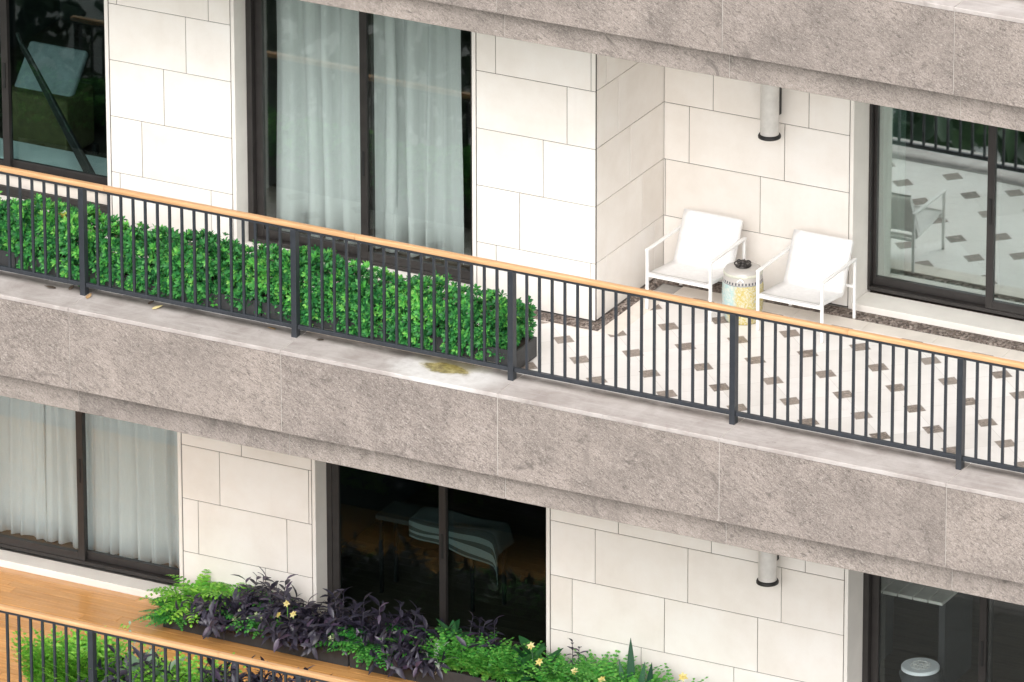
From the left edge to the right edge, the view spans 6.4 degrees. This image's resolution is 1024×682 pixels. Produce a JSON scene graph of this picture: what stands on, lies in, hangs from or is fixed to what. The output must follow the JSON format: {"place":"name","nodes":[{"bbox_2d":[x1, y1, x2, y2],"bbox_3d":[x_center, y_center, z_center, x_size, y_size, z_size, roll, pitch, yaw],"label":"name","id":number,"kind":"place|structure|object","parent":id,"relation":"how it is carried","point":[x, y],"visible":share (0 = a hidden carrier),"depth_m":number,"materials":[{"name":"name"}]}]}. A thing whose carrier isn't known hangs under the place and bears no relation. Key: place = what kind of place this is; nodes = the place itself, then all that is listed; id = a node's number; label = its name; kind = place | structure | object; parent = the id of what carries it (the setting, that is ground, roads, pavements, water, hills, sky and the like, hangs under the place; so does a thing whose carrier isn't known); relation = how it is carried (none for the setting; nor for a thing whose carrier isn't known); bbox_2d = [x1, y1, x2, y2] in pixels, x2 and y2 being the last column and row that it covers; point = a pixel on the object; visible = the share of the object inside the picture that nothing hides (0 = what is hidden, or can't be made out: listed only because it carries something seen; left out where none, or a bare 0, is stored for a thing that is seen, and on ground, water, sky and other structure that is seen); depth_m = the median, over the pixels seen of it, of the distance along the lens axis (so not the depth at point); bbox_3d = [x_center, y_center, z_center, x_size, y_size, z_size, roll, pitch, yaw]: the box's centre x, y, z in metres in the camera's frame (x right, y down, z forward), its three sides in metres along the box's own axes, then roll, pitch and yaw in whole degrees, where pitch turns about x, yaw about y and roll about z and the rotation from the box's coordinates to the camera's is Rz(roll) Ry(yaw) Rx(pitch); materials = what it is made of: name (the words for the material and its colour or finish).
{"place":"outdoors","nodes":[
{"label":"outdoors","id":0,"kind":"place"},
{"bbox_2d":[0,236,1023,473],"bbox_3d":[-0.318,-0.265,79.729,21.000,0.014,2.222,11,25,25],"label":"terrace floor","id":1,"kind":"structure","parent":0,"point":[807,380],"depth_m":78.32,"materials":[{"name":"tile"}]},
{"bbox_2d":[0,191,536,369],"bbox_3d":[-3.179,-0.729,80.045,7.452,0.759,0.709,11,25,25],"label":"hedge planter","id":2,"kind":"object","parent":1,"relation":"on","point":[286,287],"visible":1,"depth_m":79.35,"materials":[{"name":"plant"}]},
{"bbox_2d":[645,208,746,321],"bbox_3d":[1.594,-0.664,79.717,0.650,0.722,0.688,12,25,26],"label":"lounge chair","id":3,"kind":"object","parent":1,"relation":"on","point":[707,245],"visible":1,"depth_m":79.77,"materials":[{"name":"fabric"}]},
{"bbox_2d":[722,259,763,324],"bbox_3d":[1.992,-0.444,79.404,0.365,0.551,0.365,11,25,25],"label":"garden stool","id":4,"kind":"object","parent":1,"relation":"on","point":[739,284],"visible":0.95,"depth_m":79.26,"materials":[{"name":"ceramic"}]},
{"bbox_2d":[756,229,856,343],"bbox_3d":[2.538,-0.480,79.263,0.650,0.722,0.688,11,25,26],"label":"lounge chair","id":5,"kind":"object","parent":1,"relation":"on","point":[816,271],"visible":1,"depth_m":79.32,"materials":[{"name":"white fabric"}]},
{"bbox_2d":[534,286,1023,360],"bbox_3d":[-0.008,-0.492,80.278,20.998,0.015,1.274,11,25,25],"label":"terrace border path","id":6,"kind":"structure","parent":0,"point":[863,326],"depth_m":79.38,"materials":[{"name":"stone"}]},
{"label":"ground","id":7,"kind":"structure","parent":0,"visible":0},
{"bbox_2d":[0,0,1023,681],"bbox_3d":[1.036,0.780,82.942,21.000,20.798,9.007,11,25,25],"label":"apartment building","id":8,"kind":"structure","parent":7,"relation":"on","point":[606,140],"depth_m":79.68,"materials":[{"name":"stone"}]},
{"bbox_2d":[0,396,47,541],"bbox_3d":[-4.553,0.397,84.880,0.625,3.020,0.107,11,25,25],"label":"curtain","id":9,"kind":"object","parent":8,"relation":"hanging from","point":[18,444],"visible":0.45,"depth_m":85.19,"materials":[{"name":"white fabric"}]},
{"bbox_2d":[0,138,106,175],"bbox_3d":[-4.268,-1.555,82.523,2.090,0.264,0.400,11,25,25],"label":"floor","id":10,"kind":"structure","parent":8,"relation":"on","point":[45,155],"depth_m":82.39,"materials":[{"name":"white paint"}]},
{"bbox_2d":[12,41,98,154],"bbox_3d":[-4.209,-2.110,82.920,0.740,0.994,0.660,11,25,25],"label":"reclining armchair","id":11,"kind":"object","parent":10,"relation":"on","point":[61,69],"visible":0.89,"depth_m":82.84,"materials":[{"name":"green fabric"}]},
{"bbox_2d":[0,0,107,223],"bbox_3d":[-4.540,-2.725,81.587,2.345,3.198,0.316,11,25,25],"label":"window","id":12,"kind":"structure","parent":8,"relation":"in","point":[8,159],"depth_m":81.92,"materials":[{"name":"brown metal"}]},
{"bbox_2d":[15,32,95,173],"bbox_3d":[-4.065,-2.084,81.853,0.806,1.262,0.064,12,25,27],"label":"leaning strut","id":13,"kind":"object","parent":8,"relation":"attached to","point":[80,155],"visible":1,"depth_m":81.84,"materials":[{"name":"brown metal"}]},
{"bbox_2d":[36,403,104,551],"bbox_3d":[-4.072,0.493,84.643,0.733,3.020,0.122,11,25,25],"label":"curtain","id":14,"kind":"object","parent":8,"relation":"hanging from","point":[61,470],"visible":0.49,"depth_m":84.96,"materials":[{"name":"white fabric"}]},
{"bbox_2d":[0,411,179,598],"bbox_3d":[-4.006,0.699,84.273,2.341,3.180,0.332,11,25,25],"label":"window","id":15,"kind":"structure","parent":8,"relation":"in","point":[8,559],"depth_m":84.73,"materials":[{"name":"brown metal"}]},
{"bbox_2d":[100,417,153,562],"bbox_3d":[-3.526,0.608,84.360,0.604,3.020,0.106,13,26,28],"label":"curtain","id":16,"kind":"object","parent":8,"relation":"hanging from","point":[127,514],"visible":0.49,"depth_m":84.68,"materials":[{"name":"white fabric"}]},
{"bbox_2d":[151,427,179,568],"bbox_3d":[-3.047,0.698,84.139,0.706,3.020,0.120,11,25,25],"label":"curtain","id":17,"kind":"object","parent":8,"relation":"hanging from","point":[165,489],"visible":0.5,"depth_m":84.51,"materials":[{"name":"white fabric"}]},
{"bbox_2d":[0,604,358,681],"bbox_3d":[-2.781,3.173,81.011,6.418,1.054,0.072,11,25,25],"label":"iron railing","id":18,"kind":"object","parent":8,"relation":"on","point":[92,630],"visible":1,"depth_m":81.19,"materials":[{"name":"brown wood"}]},
{"bbox_2d":[0,567,415,681],"bbox_3d":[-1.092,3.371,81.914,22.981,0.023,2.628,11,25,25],"label":"deck floor","id":19,"kind":"structure","parent":8,"relation":"on","point":[67,599],"depth_m":83.87,"materials":[{"name":"brown wood"}]},
{"bbox_2d":[163,609,349,666],"bbox_3d":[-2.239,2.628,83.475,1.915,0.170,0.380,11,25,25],"label":"planter box","id":20,"kind":"object","parent":19,"relation":"on","point":[335,657],"visible":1,"depth_m":83.29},
{"bbox_2d":[133,593,195,630],"bbox_3d":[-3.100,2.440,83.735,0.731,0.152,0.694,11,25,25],"label":"fern plant","id":21,"kind":"object","parent":20,"relation":"in","point":[164,617],"visible":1,"depth_m":83.60,"materials":[{"name":"green plant"}]},
{"bbox_2d":[140,569,232,627],"bbox_3d":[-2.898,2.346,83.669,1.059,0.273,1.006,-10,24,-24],"label":"fern plant","id":22,"kind":"object","parent":20,"relation":"in","point":[173,597],"visible":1,"depth_m":83.63,"materials":[{"name":"green plant"}]},
{"bbox_2d":[175,592,253,638],"bbox_3d":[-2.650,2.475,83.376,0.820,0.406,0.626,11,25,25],"label":"purple plant","id":23,"kind":"object","parent":20,"relation":"in","point":[211,621],"visible":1,"depth_m":83.28,"materials":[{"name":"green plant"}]},
{"bbox_2d":[187,582,266,612],"bbox_3d":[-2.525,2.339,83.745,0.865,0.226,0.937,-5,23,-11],"label":"fern plant","id":24,"kind":"object","parent":20,"relation":"in","point":[205,590],"visible":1,"depth_m":83.75,"materials":[{"name":"green plant"}]},
{"bbox_2d":[232,609,261,634],"bbox_3d":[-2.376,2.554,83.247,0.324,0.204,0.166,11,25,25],"label":"flowering plant","id":25,"kind":"object","parent":20,"relation":"in","point":[247,618],"visible":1,"depth_m":83.25,"materials":[{"name":"green plant"}]},
{"bbox_2d":[207,566,301,624],"bbox_3d":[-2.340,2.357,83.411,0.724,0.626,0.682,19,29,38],"label":"purple plant","id":26,"kind":"object","parent":20,"relation":"in","point":[252,594],"visible":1,"depth_m":83.40,"materials":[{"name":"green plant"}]},
{"bbox_2d":[216,589,313,638],"bbox_3d":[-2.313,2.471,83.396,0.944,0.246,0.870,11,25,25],"label":"fern plant","id":27,"kind":"object","parent":20,"relation":"in","point":[252,624],"visible":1,"depth_m":83.17,"materials":[{"name":"green plant"}]},
{"bbox_2d":[270,600,299,623],"bbox_3d":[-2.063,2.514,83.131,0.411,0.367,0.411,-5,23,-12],"label":"flowering plant","id":28,"kind":"object","parent":20,"relation":"in","point":[286,603],"visible":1,"depth_m":83.06,"materials":[{"name":"yellow plant"}]},
{"bbox_2d":[247,574,328,637],"bbox_3d":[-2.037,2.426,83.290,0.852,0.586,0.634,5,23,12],"label":"purple plant","id":29,"kind":"object","parent":20,"relation":"in","point":[279,596],"visible":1,"depth_m":83.21,"materials":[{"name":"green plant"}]},
{"bbox_2d":[246,605,342,659],"bbox_3d":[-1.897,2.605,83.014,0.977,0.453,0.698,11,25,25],"label":"purple plant","id":30,"kind":"object","parent":20,"relation":"in","point":[296,632],"visible":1,"depth_m":82.89,"materials":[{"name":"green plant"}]},
{"bbox_2d":[319,633,334,650],"bbox_3d":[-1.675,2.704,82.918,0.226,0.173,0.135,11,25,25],"label":"flowering plant","id":31,"kind":"object","parent":20,"relation":"in","point":[329,637],"visible":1,"depth_m":82.88,"materials":[{"name":"green plant"}]},
{"bbox_2d":[301,586,397,655],"bbox_3d":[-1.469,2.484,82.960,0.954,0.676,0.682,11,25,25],"label":"purple plant","id":32,"kind":"object","parent":20,"relation":"in","point":[341,618],"visible":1,"depth_m":82.91,"materials":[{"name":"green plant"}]},
{"bbox_2d":[349,651,537,681],"bbox_3d":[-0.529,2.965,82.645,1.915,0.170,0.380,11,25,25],"label":"planter box","id":33,"kind":"object","parent":19,"relation":"on","point":[452,675],"visible":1,"depth_m":82.55,"materials":[{"name":"dark painted metal"}]},
{"bbox_2d":[306,620,420,670],"bbox_3d":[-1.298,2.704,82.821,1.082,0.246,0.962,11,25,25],"label":"fern plant","id":34,"kind":"object","parent":33,"relation":"on","point":[351,634],"visible":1,"depth_m":82.72,"materials":[{"name":"green plant"}]},
{"bbox_2d":[354,594,444,653],"bbox_3d":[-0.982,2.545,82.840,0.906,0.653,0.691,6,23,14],"label":"purple plant","id":35,"kind":"object","parent":33,"relation":"in","point":[380,627],"visible":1,"depth_m":82.77,"materials":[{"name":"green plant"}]},
{"bbox_2d":[353,628,449,680],"bbox_3d":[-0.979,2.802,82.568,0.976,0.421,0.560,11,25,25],"label":"purple plant","id":36,"kind":"object","parent":33,"relation":"in","point":[414,662],"visible":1,"depth_m":82.45,"materials":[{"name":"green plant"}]},
{"bbox_2d":[378,630,427,659],"bbox_3d":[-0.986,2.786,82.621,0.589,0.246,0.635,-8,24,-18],"label":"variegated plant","id":37,"kind":"object","parent":33,"relation":"in","point":[404,633],"visible":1,"depth_m":82.61,"materials":[{"name":"green plant"}]},
{"bbox_2d":[425,640,457,674],"bbox_3d":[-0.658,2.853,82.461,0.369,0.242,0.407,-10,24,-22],"label":"silver plant","id":38,"kind":"object","parent":33,"relation":"on","point":[438,665],"visible":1,"depth_m":82.45,"materials":[{"name":"green plant"}]},
{"bbox_2d":[413,619,471,656],"bbox_3d":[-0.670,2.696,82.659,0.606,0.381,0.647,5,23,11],"label":"broad leaf plant","id":39,"kind":"object","parent":33,"relation":"on","point":[455,626],"visible":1,"depth_m":82.72,"materials":[{"name":"green plant"}]},
{"bbox_2d":[410,624,514,672],"bbox_3d":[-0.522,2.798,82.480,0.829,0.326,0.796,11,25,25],"label":"lacy plant","id":40,"kind":"object","parent":33,"relation":"on","point":[454,663],"visible":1,"depth_m":82.45,"materials":[{"name":"green plant"}]},
{"bbox_2d":[449,610,503,657],"bbox_3d":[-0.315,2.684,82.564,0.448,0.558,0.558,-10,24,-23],"label":"purple plant","id":41,"kind":"object","parent":33,"relation":"in","point":[481,630],"visible":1,"depth_m":82.49,"materials":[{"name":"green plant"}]},
{"bbox_2d":[445,632,550,681],"bbox_3d":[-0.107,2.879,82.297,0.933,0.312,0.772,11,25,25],"label":"lacy plant","id":42,"kind":"object","parent":33,"relation":"on","point":[498,664],"visible":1,"depth_m":82.24,"materials":[{"name":"green plant"}]},
{"bbox_2d":[510,642,553,681],"bbox_3d":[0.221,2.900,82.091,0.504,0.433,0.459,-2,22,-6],"label":"flowering plant","id":43,"kind":"object","parent":33,"relation":"on","point":[539,660],"visible":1,"depth_m":82.04,"materials":[{"name":"green plant"}]},
{"bbox_2d":[504,636,569,681],"bbox_3d":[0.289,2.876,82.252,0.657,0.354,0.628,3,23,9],"label":"broad leaf plant","id":44,"kind":"object","parent":33,"relation":"on","point":[541,648],"visible":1,"depth_m":82.24,"materials":[{"name":"green plant"}]},
{"bbox_3d":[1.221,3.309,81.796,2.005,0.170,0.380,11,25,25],"label":"planter box","id":45,"kind":"object","parent":19,"relation":"on","visible":0},
{"bbox_2d":[513,647,616,681],"bbox_3d":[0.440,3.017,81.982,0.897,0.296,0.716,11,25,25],"label":"lacy plant","id":46,"kind":"object","parent":45,"relation":"in","point":[557,676],"visible":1,"depth_m":82.00,"materials":[{"name":"green plant"}]},
{"bbox_2d":[565,638,587,680],"bbox_3d":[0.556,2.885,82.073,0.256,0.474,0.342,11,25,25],"label":"purple plant","id":47,"kind":"object","parent":45,"relation":"in","point":[572,647],"visible":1,"depth_m":82.11,"materials":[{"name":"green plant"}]},
{"bbox_2d":[564,667,605,681],"bbox_3d":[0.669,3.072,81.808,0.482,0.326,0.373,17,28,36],"label":"flowering plant","id":48,"kind":"object","parent":45,"relation":"in","point":[601,679],"visible":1,"depth_m":81.77,"materials":[{"name":"yellow plant"}]},
{"bbox_2d":[554,649,654,681],"bbox_3d":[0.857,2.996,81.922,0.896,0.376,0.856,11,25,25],"label":"lacy plant","id":49,"kind":"object","parent":45,"relation":"in","point":[590,658],"visible":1,"depth_m":81.98,"materials":[{"name":"green plant"}]},
{"bbox_2d":[573,654,679,681],"bbox_3d":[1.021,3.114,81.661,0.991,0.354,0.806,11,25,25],"label":"lacy plant","id":50,"kind":"object","parent":45,"relation":"on","point":[608,679],"visible":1,"depth_m":81.77,"materials":[{"name":"green plant"}]},
{"bbox_2d":[619,638,652,681],"bbox_3d":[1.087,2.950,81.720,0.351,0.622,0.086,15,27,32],"label":"snake plant","id":51,"kind":"object","parent":45,"relation":"in","point":[630,664],"visible":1,"depth_m":81.70,"materials":[{"name":"green plant"}]},
{"bbox_2d":[654,663,707,681],"bbox_3d":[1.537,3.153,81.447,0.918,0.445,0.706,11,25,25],"label":"flowering plant","id":52,"kind":"object","parent":45,"relation":"on","point":[682,675],"visible":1,"depth_m":81.68,"materials":[{"name":"yellow plant"}]},
{"bbox_3d":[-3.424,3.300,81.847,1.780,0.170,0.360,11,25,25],"label":"planter box","id":53,"kind":"object","parent":19,"relation":"on","visible":0},
{"bbox_2d":[11,627,115,681],"bbox_3d":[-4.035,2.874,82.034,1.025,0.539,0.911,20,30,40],"label":"lacy plant","id":54,"kind":"object","parent":53,"relation":"on","point":[25,654],"visible":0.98,"depth_m":82.00,"materials":[{"name":"green plant"}]},
{"bbox_2d":[25,624,139,681],"bbox_3d":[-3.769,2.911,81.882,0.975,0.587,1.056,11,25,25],"label":"lacy plant","id":55,"kind":"object","parent":53,"relation":"on","point":[83,670],"visible":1,"depth_m":81.86,"materials":[{"name":"green plant"}]},
{"bbox_2d":[76,644,194,681],"bbox_3d":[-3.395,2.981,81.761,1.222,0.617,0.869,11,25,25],"label":"purple plant","id":56,"kind":"object","parent":53,"relation":"in","point":[125,659],"visible":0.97,"depth_m":81.62,"materials":[{"name":"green plant"}]},
{"bbox_2d":[108,621,163,667],"bbox_3d":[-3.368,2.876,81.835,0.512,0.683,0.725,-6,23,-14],"label":"flowering plant","id":57,"kind":"object","parent":53,"relation":"on","point":[129,622],"visible":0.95,"depth_m":81.87,"materials":[{"name":"plant"}]},
{"bbox_2d":[120,649,186,681],"bbox_3d":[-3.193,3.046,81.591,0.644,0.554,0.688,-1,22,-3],"label":"broad leaf plant","id":58,"kind":"object","parent":53,"relation":"on","point":[135,659],"visible":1,"depth_m":81.64,"materials":[{"name":"green plant"}]},
{"bbox_2d":[113,644,247,681],"bbox_3d":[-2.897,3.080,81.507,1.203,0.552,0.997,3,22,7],"label":"lacy plant","id":59,"kind":"object","parent":53,"relation":"on","point":[195,676],"visible":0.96,"depth_m":81.54,"materials":[{"name":"green plant"}]},
{"bbox_2d":[158,655,306,681],"bbox_3d":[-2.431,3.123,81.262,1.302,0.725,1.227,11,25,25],"label":"plant","id":60,"kind":"object","parent":53,"relation":"on","point":[231,677],"visible":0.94,"depth_m":81.22,"materials":[{"name":"green plant"}]},
{"bbox_2d":[276,0,397,252],"bbox_3d":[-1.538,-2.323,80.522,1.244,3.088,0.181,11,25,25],"label":"curtain","id":61,"kind":"object","parent":8,"relation":"hanging from","point":[318,137],"visible":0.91,"depth_m":80.66,"materials":[{"name":"white fabric"}]},
{"bbox_2d":[245,0,471,293],"bbox_3d":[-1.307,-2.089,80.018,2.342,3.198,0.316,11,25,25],"label":"window","id":62,"kind":"structure","parent":8,"relation":"in","point":[254,9],"depth_m":80.47,"materials":[{"name":"brown metal"}]},
{"bbox_2d":[394,18,463,264],"bbox_3d":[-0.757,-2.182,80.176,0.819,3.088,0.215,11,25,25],"label":"curtain","id":63,"kind":"object","parent":8,"relation":"hanging from","point":[429,211],"visible":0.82,"depth_m":80.31,"materials":[{"name":"white fabric"}]},
{"bbox_2d":[326,462,545,657],"bbox_3d":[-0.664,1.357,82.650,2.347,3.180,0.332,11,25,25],"label":"window","id":64,"kind":"structure","parent":8,"relation":"in","point":[333,471],"depth_m":83.23,"materials":[{"name":"brown metal"}]},
{"bbox_2d":[376,501,505,611],"bbox_3d":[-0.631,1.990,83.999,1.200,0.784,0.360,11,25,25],"label":"side table","id":65,"kind":"object","parent":8,"relation":"in","point":[396,513],"visible":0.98,"depth_m":84.00,"materials":[{"name":"black plastic"}]},
{"bbox_2d":[409,506,514,585],"bbox_3d":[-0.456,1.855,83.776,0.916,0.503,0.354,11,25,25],"label":"striped cloth","id":66,"kind":"object","parent":65,"relation":"on","point":[485,540],"visible":0.98,"depth_m":83.60,"materials":[{"name":"fabric"}]},
{"bbox_2d":[0,165,1023,472],"bbox_3d":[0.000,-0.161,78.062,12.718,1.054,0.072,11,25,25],"label":"iron railing","id":67,"kind":"object","parent":8,"relation":"on","point":[510,367],"visible":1,"depth_m":78.03,"materials":[{"name":"black metal"}]},
{"bbox_2d":[94,226,1023,351],"bbox_3d":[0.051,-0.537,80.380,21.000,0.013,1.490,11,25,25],"label":"gravel","id":68,"kind":"structure","parent":8,"relation":"on","point":[654,283],"depth_m":79.50,"materials":[{"name":"grey gravel"}]},
{"bbox_2d":[756,551,778,586],"bbox_3d":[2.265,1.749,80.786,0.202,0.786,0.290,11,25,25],"label":"wall light","id":69,"kind":"object","parent":8,"relation":"attached to","point":[767,569],"visible":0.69,"depth_m":80.79,"materials":[{"name":"white plastic"}]},
{"bbox_2d":[758,84,781,140],"bbox_3d":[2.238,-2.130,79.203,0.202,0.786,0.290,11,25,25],"label":"wall light","id":70,"kind":"object","parent":8,"relation":"attached to","point":[770,103],"visible":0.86,"depth_m":79.17,"materials":[{"name":"white plastic"}]},
{"bbox_2d":[883,106,905,278],"bbox_3d":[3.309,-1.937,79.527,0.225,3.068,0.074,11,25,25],"label":"curtain","id":71,"kind":"object","parent":8,"relation":"hanging from","point":[894,140],"visible":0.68,"depth_m":79.80,"materials":[{"name":"white fabric"}]},
{"bbox_2d":[899,658,941,681],"bbox_3d":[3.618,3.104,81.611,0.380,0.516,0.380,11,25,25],"label":"round table","id":72,"kind":"object","parent":8,"relation":"on","point":[919,670],"visible":1,"depth_m":81.45,"materials":[{"name":"white paint"}]},
{"bbox_2d":[880,576,972,681],"bbox_3d":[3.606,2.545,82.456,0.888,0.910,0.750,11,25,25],"label":"slatted table","id":73,"kind":"object","parent":8,"relation":"in","point":[955,638],"visible":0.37,"depth_m":82.22,"materials":[{"name":"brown wood"}]},
{"bbox_2d":[862,573,993,681],"bbox_3d":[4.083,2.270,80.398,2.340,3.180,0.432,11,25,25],"label":"window","id":74,"kind":"structure","parent":8,"relation":"in","point":[871,583],"depth_m":81.06,"materials":[{"name":"brown metal"}]},
{"bbox_2d":[852,104,1023,342],"bbox_3d":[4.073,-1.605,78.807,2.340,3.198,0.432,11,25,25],"label":"window","id":75,"kind":"structure","parent":8,"relation":"in","point":[869,302],"depth_m":79.46,"materials":[{"name":"brown metal"}]},
{"bbox_3d":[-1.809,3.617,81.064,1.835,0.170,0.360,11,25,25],"label":"planter box","id":76,"kind":"object","parent":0,"visible":0},
{"bbox_2d":[215,656,314,681],"bbox_3d":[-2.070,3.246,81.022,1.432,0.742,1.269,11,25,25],"label":"purple plant","id":77,"kind":"object","parent":76,"relation":"in","point":[279,679],"visible":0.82,"depth_m":81.09,"materials":[{"name":"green plant"}]}
]}

